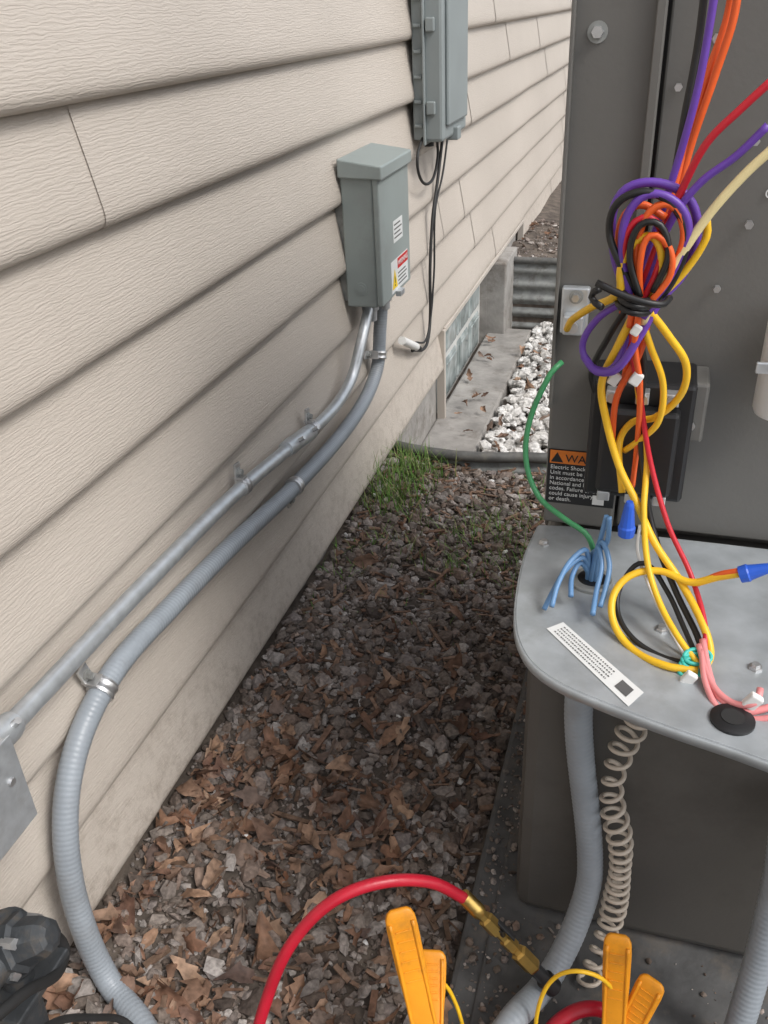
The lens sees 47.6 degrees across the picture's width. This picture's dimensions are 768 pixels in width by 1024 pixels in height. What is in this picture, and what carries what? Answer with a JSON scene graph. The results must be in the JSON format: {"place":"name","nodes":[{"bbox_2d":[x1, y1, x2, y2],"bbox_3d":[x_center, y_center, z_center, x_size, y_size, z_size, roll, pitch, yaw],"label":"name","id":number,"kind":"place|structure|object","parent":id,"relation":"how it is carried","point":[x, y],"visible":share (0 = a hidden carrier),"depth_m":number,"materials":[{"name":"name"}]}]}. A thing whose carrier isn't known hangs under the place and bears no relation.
{"place":"outdoors","nodes":[
{"label":"outdoors","id":0,"kind":"place"},
{"bbox_2d":[43,180,561,1023],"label":"ground","id":1,"kind":"structure","parent":0,"point":[550,212],"depth_m":1.45,"materials":[{"name":"gravel"}]},
{"bbox_2d":[0,906,132,1023],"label":"shoe","id":2,"kind":"object","parent":1,"relation":"on","point":[35,952],"visible":1,"depth_m":0.87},
{"bbox_2d":[42,221,557,1023],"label":"fallen leaves","id":3,"kind":"object","parent":1,"relation":"on","point":[178,1003],"visible":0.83,"depth_m":1.30,"materials":[{"name":"brown plant"}]},
{"bbox_2d":[72,452,545,1023],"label":"twigs and wood chips","id":4,"kind":"object","parent":1,"relation":"on","point":[328,946],"visible":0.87,"depth_m":1.43,"materials":[{"name":"brown plant"}]},
{"bbox_2d":[51,298,602,1023],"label":"flexible conduit","id":5,"kind":"object","parent":1,"relation":"on","point":[101,686],"visible":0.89,"depth_m":1.05,"materials":[{"name":"grey plastic"}]},
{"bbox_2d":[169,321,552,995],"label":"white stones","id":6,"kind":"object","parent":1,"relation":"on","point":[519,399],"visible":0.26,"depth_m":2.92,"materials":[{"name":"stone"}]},
{"bbox_2d":[301,381,436,588],"bbox_3d":[-0.786,1.196,0.755,0.336,0.641,5.600,7,32,16],"label":"foundation","id":7,"kind":"object","parent":1,"relation":"on","point":[420,424],"depth_m":2.73,"materials":[{"name":"concrete"}]},
{"bbox_2d":[253,873,560,1023],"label":"red refrigerant hose","id":8,"kind":"object","parent":1,"relation":"on","point":[525,959],"visible":0.98,"depth_m":0.94,"materials":[{"name":"red rubber"}]},
{"bbox_2d":[303,428,544,656],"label":"grass","id":9,"kind":"structure","parent":1,"relation":"on","point":[395,488],"depth_m":2.12,"materials":[{"name":"green plant"}]},
{"bbox_2d":[446,345,455,394],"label":"glass block","id":10,"kind":"structure","parent":1,"relation":"on","point":[451,353],"depth_m":3.13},
{"bbox_2d":[446,331,455,351],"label":"glass block","id":11,"kind":"structure","parent":10,"relation":"on","point":[446,342],"depth_m":3.05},
{"bbox_2d":[447,317,456,348],"bbox_3d":[0.205,-0.656,3.093,0.076,0.106,0.145,7,32,16],"label":"glass block face","id":12,"kind":"object","parent":11,"relation":"attached to","point":[451,332],"visible":0.24,"depth_m":3.09},
{"bbox_2d":[447,351,456,391],"bbox_3d":[0.212,-0.517,3.175,0.076,0.106,0.145,7,32,16],"label":"glass block face","id":13,"kind":"object","parent":10,"relation":"attached to","point":[451,369],"visible":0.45,"depth_m":3.16},
{"bbox_2d":[457,327,467,376],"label":"glass block","id":14,"kind":"structure","parent":1,"relation":"on","point":[462,336],"depth_m":3.28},
{"bbox_2d":[457,314,467,334],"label":"glass block","id":15,"kind":"structure","parent":14,"relation":"on","point":[458,331],"depth_m":3.20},
{"bbox_2d":[459,302,467,329],"bbox_3d":[0.265,-0.758,3.261,0.076,0.106,0.145,7,32,16],"label":"glass block face","id":16,"kind":"object","parent":15,"relation":"attached to","point":[463,315],"visible":0.24,"depth_m":3.24},
{"bbox_2d":[459,332,467,370],"bbox_3d":[0.272,-0.618,3.343,0.076,0.106,0.145,7,32,16],"label":"glass block face","id":17,"kind":"object","parent":14,"relation":"attached to","point":[463,351],"visible":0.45,"depth_m":3.32},
{"bbox_2d":[468,311,478,357],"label":"glass block","id":18,"kind":"structure","parent":1,"relation":"on","point":[473,319],"depth_m":3.44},
{"bbox_2d":[468,297,478,317],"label":"glass block","id":19,"kind":"structure","parent":18,"relation":"on","point":[469,308],"depth_m":3.37,"materials":[{"name":"glass"}]},
{"bbox_2d":[471,286,478,312],"bbox_3d":[0.324,-0.859,3.429,0.076,0.106,0.145,7,32,16],"label":"glass block face","id":20,"kind":"object","parent":19,"relation":"attached to","point":[474,299],"visible":0.24,"depth_m":3.42},
{"bbox_2d":[471,316,478,351],"bbox_3d":[0.331,-0.719,3.511,0.076,0.106,0.145,7,32,16],"label":"glass block face","id":21,"kind":"object","parent":18,"relation":"attached to","point":[474,332],"visible":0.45,"depth_m":3.50},
{"bbox_2d":[392,256,556,473],"bbox_3d":[0.540,-0.433,3.009,0.618,0.462,1.674,7,32,16],"label":"corrugated window well","id":22,"kind":"object","parent":1,"relation":"on","point":[534,282],"visible":0.11,"depth_m":3.61,"materials":[{"name":"grey metal"}]},
{"bbox_2d":[422,328,531,451],"bbox_3d":[0.370,-0.307,3.271,0.178,0.395,1.200,7,32,16],"label":"ledge","id":23,"kind":"object","parent":1,"relation":"on","point":[494,374],"visible":0.28,"depth_m":3.07,"materials":[{"name":"concrete"}]},
{"bbox_2d":[437,329,445,418],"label":"trim","id":24,"kind":"structure","parent":23,"relation":"on","point":[441,396],"depth_m":2.84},
{"bbox_2d":[479,298,486,342],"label":"foundation pier","id":25,"kind":"structure","parent":1,"relation":"on","point":[482,323],"depth_m":3.60,"materials":[{"name":"grey concrete"}]},
{"bbox_2d":[446,285,479,397],"bbox_3d":[0.217,-0.646,3.230,0.106,0.336,0.858,7,32,16],"label":"window mortar","id":26,"kind":"object","parent":25,"relation":"attached to","point":[462,330],"depth_m":3.34,"materials":[{"name":"grey concrete"}]},
{"bbox_2d":[517,223,523,240],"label":"trim","id":27,"kind":"structure","parent":25,"relation":"attached to","point":[520,235],"depth_m":4.08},
{"bbox_2d":[486,247,516,334],"bbox_3d":[0.499,-0.722,3.781,0.090,0.784,0.279,7,32,16],"label":"concrete jamb","id":28,"kind":"object","parent":1,"relation":"on","point":[499,288],"visible":0.24,"depth_m":3.56,"materials":[{"name":"grey concrete"}]},
{"bbox_2d":[521,0,571,233],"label":"siding","id":29,"kind":"object","parent":1,"relation":"on","point":[547,56],"visible":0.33,"depth_m":4.36,"materials":[{"name":"plastic"}]},
{"bbox_2d":[447,668,767,1023],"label":"equipment pad","id":30,"kind":"object","parent":1,"relation":"on","point":[490,978],"visible":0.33,"depth_m":1.10,"materials":[{"name":"concrete"}]},
{"bbox_2d":[385,906,445,1023],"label":"clamp","id":31,"kind":"object","parent":30,"relation":"on","point":[421,972],"visible":1,"depth_m":0.93,"materials":[{"name":"plastic"}]},
{"bbox_2d":[446,969,612,1023],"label":"yellow probe cable","id":32,"kind":"object","parent":30,"relation":"on","point":[552,979],"visible":0.89,"depth_m":0.95,"materials":[{"name":"rubber"}]},
{"bbox_2d":[546,1000,601,1023],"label":"red refrigerant hose","id":33,"kind":"object","parent":30,"relation":"on","point":[571,1013],"visible":0.61,"depth_m":1.00,"materials":[{"name":"red rubber"}]},
{"bbox_2d":[576,720,646,987],"bbox_3d":[0.259,0.430,1.005,0.050,0.462,0.100,10,33,21],"label":"coiled cord","id":34,"kind":"object","parent":30,"relation":"on","point":[615,877],"visible":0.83,"depth_m":1.00,"materials":[{"name":"beige plastic"}]},
{"bbox_2d":[602,932,663,1023],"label":"pipe clamp","id":35,"kind":"object","parent":30,"relation":"on","point":[639,1003],"visible":1,"depth_m":0.94,"materials":[{"name":"plastic"}]},
{"bbox_2d":[513,0,767,954],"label":"air conditioner unit","id":36,"kind":"object","parent":30,"relation":"on","point":[695,786],"visible":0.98,"depth_m":0.82,"materials":[{"name":"grey metal"}]},
{"bbox_2d":[523,360,594,550],"bbox_3d":[0.172,-0.034,0.835,0.043,0.198,0.098,-13,32,-17],"label":"green ground wire","id":37,"kind":"object","parent":36,"relation":"attached to","point":[536,492],"visible":0.96,"depth_m":0.84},
{"bbox_2d":[542,0,767,720],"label":"wire harness","id":38,"kind":"object","parent":36,"relation":"on","point":[651,269],"visible":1,"depth_m":0.70,"materials":[{"name":"multicoloured plastic"}]},
{"bbox_2d":[724,840,767,1023],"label":"grey conduit","id":39,"kind":"object","parent":30,"relation":"on","point":[748,994],"visible":1,"depth_m":0.94,"materials":[{"name":"plastic"}]},
{"bbox_2d":[480,234,515,298],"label":"foundation pier top","id":40,"kind":"structure","parent":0,"point":[483,289],"depth_m":3.54,"materials":[{"name":"grey concrete"}]},
{"bbox_3d":[-0.902,-1.215,-0.665,0.342,4.958,5.590,7,32,16],"label":"sheathing","id":41,"kind":"object","parent":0,"visible":0},
{"bbox_2d":[0,0,443,945],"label":"siding","id":42,"kind":"object","parent":41,"relation":"attached to","point":[180,318],"visible":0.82,"depth_m":1.21,"materials":[{"name":"plastic"}]},
{"bbox_2d":[0,711,36,860],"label":"junction box","id":43,"kind":"object","parent":42,"relation":"attached to","point":[18,812],"visible":1,"depth_m":0.90,"materials":[{"name":"metal"}]},
{"bbox_2d":[9,306,378,725],"bbox_3d":[-0.224,-0.064,1.404,0.055,0.176,1.369,7,32,16],"label":"metal conduit","id":44,"kind":"object","parent":42,"relation":"attached to","point":[39,694],"visible":0.97,"depth_m":1.24,"materials":[{"name":"metal"}]},
{"bbox_2d":[335,143,410,307],"bbox_3d":[-0.019,-0.616,1.867,0.114,0.298,0.226,7,32,16],"label":"electrical disconnect box","id":45,"kind":"object","parent":42,"relation":"attached to","point":[372,213],"visible":1,"depth_m":1.80,"materials":[{"name":"grey paint"}]},
{"bbox_2d":[411,0,467,146],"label":"utility enclosure","id":46,"kind":"object","parent":42,"relation":"attached to","point":[440,54],"visible":1,"depth_m":2.13,"materials":[{"name":"grey metal"}]},
{"bbox_2d":[398,137,447,351],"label":"utility cables","id":47,"kind":"object","parent":46,"relation":"hanging from","point":[413,346],"visible":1,"depth_m":2.42,"materials":[{"name":"black rubber"}]},
{"bbox_2d":[443,220,523,330],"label":"trim","id":48,"kind":"structure","parent":42,"relation":"attached to","point":[466,299],"depth_m":3.21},
{"bbox_2d":[438,0,531,325],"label":"siding over window","id":49,"kind":"object","parent":48,"relation":"on","point":[480,206],"visible":0.88,"depth_m":3.08,"materials":[{"name":"plastic"}]}
]}

